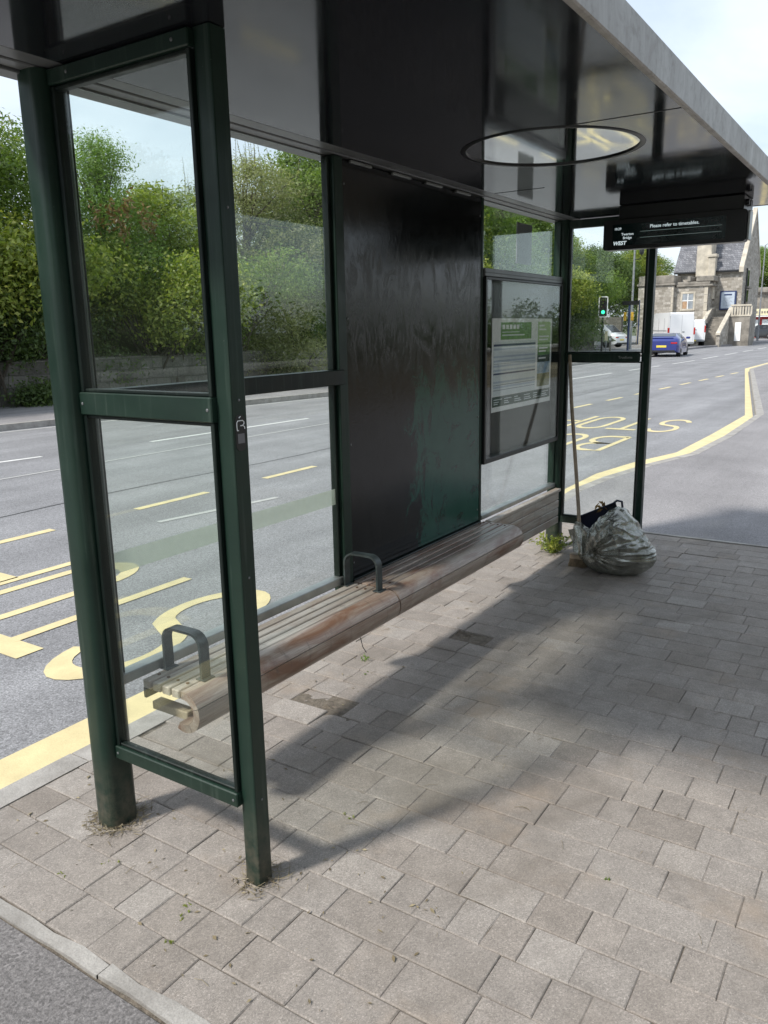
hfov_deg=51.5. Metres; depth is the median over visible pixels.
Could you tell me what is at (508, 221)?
broadleaf tree
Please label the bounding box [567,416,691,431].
bus stop lettering
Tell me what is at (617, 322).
stone wall
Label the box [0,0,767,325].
sky
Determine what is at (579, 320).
bush
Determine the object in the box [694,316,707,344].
van
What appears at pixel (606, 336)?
marker sign
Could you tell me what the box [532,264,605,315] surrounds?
bush
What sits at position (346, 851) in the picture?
leaf litter
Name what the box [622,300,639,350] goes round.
signal post
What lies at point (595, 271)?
bush
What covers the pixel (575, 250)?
broadleaf tree
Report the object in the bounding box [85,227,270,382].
bush
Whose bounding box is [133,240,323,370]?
bush
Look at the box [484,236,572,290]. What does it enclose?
bush
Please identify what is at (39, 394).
wall weeds
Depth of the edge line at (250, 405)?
19.13 m
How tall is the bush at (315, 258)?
5.343 m
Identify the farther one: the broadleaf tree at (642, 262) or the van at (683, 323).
the broadleaf tree at (642, 262)
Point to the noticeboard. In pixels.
(727, 300)
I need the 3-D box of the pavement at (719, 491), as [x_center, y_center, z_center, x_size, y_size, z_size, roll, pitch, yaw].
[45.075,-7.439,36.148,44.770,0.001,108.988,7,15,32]
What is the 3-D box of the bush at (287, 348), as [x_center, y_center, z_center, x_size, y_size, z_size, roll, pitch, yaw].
[-2.958,-5.872,26.456,4.392,3.692,5.480,2,13,11]
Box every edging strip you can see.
[0,898,210,1023]
[562,522,767,547]
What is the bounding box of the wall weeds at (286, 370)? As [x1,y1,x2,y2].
[266,359,309,374]
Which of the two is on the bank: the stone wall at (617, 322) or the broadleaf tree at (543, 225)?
the broadleaf tree at (543, 225)
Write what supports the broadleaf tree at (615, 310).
on the pavement at (761, 340)
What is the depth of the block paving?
2.61 m
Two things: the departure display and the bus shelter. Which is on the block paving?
the bus shelter
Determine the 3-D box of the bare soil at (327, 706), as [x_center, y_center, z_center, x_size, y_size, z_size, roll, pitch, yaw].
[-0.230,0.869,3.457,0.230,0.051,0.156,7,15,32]
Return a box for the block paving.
[0,524,767,1023]
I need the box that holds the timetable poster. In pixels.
[491,318,551,412]
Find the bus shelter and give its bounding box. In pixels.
[0,0,767,886]
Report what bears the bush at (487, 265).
on the bank
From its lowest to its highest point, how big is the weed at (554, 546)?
0.183 m
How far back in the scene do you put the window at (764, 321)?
89.02 m
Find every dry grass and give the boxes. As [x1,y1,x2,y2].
[82,795,154,845]
[230,860,293,899]
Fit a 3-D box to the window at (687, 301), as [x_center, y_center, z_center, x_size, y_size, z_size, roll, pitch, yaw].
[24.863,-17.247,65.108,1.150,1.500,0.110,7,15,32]
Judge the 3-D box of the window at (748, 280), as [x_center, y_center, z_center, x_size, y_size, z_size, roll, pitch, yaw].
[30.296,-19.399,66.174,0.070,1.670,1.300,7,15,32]
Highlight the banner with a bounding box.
[734,322,740,340]
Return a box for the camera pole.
[629,249,643,348]
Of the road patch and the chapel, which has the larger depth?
the chapel
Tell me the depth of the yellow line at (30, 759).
3.52 m
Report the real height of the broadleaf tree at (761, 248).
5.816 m
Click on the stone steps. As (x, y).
(720, 331)
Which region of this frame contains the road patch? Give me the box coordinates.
[567,383,649,419]
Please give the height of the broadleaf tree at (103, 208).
6.139 m
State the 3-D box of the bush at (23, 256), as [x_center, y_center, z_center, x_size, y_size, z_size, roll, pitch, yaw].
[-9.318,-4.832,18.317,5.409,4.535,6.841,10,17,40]
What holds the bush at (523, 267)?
on the bank
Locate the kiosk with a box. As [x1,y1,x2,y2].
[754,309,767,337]
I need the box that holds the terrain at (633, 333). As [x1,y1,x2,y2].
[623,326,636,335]
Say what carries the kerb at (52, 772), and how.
on the road
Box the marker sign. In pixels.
[604,331,607,350]
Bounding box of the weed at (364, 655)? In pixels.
[360,653,369,661]
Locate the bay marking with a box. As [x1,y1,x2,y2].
[0,373,734,543]
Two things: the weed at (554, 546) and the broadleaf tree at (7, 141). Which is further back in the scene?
the broadleaf tree at (7, 141)
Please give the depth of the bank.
23.41 m
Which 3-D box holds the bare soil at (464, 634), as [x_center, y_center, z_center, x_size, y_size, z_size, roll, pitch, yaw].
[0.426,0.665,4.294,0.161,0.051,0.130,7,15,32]
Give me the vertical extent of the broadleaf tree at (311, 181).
8.148 m
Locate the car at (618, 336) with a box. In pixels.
[593,325,626,347]
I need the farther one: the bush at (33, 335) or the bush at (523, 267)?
the bush at (523, 267)
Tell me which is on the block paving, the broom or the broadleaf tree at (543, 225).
the broom
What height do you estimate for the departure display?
0.253 m
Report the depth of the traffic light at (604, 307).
47.00 m
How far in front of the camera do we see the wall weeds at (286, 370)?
25.43 m
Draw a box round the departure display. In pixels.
[603,194,752,251]
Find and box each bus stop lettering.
[0,562,270,679]
[566,433,631,450]
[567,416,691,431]
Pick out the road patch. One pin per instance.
(594, 409)
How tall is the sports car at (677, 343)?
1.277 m
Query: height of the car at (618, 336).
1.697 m
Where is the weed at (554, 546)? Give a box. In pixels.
[529,532,571,552]
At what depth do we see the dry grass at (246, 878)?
2.37 m
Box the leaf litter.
[4,547,746,1010]
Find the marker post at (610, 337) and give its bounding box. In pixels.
[609,336,611,350]
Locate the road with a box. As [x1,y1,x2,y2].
[0,336,767,759]
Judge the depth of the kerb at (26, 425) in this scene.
19.43 m
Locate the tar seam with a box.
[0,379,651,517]
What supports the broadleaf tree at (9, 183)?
on the bank
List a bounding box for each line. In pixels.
[0,347,766,462]
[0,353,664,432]
[0,363,767,788]
[0,423,327,521]
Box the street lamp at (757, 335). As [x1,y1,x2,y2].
[756,244,766,340]
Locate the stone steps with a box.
[698,304,754,346]
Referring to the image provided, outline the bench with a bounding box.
[143,488,560,732]
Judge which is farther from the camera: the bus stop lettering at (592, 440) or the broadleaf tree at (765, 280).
the broadleaf tree at (765, 280)
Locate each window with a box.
[680,292,695,310]
[745,289,748,306]
[747,268,750,285]
[755,319,767,325]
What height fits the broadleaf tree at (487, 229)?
9.290 m
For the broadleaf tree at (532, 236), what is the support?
on the bank
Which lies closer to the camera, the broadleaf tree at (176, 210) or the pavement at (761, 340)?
the broadleaf tree at (176, 210)
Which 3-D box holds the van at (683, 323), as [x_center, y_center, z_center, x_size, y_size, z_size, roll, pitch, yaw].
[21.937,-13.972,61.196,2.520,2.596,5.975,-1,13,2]
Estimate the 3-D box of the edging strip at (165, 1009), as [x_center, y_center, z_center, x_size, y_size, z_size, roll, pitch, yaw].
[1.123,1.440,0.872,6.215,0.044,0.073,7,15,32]
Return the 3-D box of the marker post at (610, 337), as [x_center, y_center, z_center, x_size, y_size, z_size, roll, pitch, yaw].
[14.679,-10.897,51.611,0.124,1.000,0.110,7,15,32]
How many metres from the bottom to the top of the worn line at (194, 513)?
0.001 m
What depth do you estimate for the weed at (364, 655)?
3.94 m
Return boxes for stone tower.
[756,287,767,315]
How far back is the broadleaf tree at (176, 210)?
23.56 m
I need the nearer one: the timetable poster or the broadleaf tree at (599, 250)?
the timetable poster
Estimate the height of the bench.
0.430 m
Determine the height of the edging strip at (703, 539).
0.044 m
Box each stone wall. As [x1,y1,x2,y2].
[0,330,593,406]
[594,317,622,345]
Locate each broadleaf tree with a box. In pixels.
[0,107,99,264]
[0,111,22,254]
[73,124,180,344]
[108,177,244,273]
[162,139,323,331]
[236,147,323,281]
[483,212,496,267]
[484,205,515,260]
[484,206,551,269]
[485,207,549,265]
[499,211,590,270]
[543,227,596,272]
[581,241,643,302]
[617,250,674,320]
[618,249,671,309]
[758,249,767,287]
[760,245,767,276]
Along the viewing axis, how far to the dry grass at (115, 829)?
2.65 m
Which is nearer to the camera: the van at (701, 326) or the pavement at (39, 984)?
the pavement at (39, 984)
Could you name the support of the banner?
attached to the stone steps
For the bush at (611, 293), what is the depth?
52.12 m
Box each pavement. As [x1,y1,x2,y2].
[0,349,641,423]
[0,919,159,1023]
[564,365,767,545]
[594,338,767,349]
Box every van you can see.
[653,312,694,345]
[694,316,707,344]
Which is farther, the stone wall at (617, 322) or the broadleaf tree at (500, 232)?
the stone wall at (617, 322)
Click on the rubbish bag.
(615, 541)
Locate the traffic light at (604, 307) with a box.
[598,296,607,350]
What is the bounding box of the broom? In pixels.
[568,355,586,567]
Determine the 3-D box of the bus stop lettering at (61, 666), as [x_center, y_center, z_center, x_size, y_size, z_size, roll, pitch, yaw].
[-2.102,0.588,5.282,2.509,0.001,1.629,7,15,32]
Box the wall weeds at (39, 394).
[0,376,98,407]
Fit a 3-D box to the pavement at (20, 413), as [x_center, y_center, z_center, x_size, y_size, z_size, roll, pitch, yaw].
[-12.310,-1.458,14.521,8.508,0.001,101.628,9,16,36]
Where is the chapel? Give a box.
[636,207,760,344]
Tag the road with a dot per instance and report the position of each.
(292, 522)
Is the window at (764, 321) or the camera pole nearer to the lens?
the camera pole
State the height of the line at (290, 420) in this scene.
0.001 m
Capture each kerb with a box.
[0,353,660,430]
[0,364,767,809]
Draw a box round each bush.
[0,205,135,400]
[0,240,154,386]
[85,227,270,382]
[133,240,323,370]
[241,277,327,374]
[242,239,326,347]
[303,236,323,283]
[483,230,553,273]
[483,254,500,269]
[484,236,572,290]
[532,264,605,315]
[545,246,615,351]
[572,269,632,343]
[583,248,613,319]
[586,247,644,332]
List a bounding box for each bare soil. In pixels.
[323,704,342,714]
[454,630,472,639]
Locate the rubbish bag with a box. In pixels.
[568,506,656,575]
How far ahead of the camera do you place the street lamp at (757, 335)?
73.87 m
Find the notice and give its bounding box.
[516,222,531,264]
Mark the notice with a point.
(523, 243)
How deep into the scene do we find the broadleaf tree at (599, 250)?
68.95 m
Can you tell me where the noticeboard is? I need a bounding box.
[719,291,736,309]
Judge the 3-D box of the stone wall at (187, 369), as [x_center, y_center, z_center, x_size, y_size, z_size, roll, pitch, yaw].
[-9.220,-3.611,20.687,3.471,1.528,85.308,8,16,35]
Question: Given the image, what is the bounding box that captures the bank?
[1,311,615,360]
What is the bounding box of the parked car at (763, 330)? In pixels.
[754,325,767,338]
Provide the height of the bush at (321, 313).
4.812 m
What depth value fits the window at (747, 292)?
66.51 m
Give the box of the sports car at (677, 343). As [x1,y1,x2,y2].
[652,333,689,356]

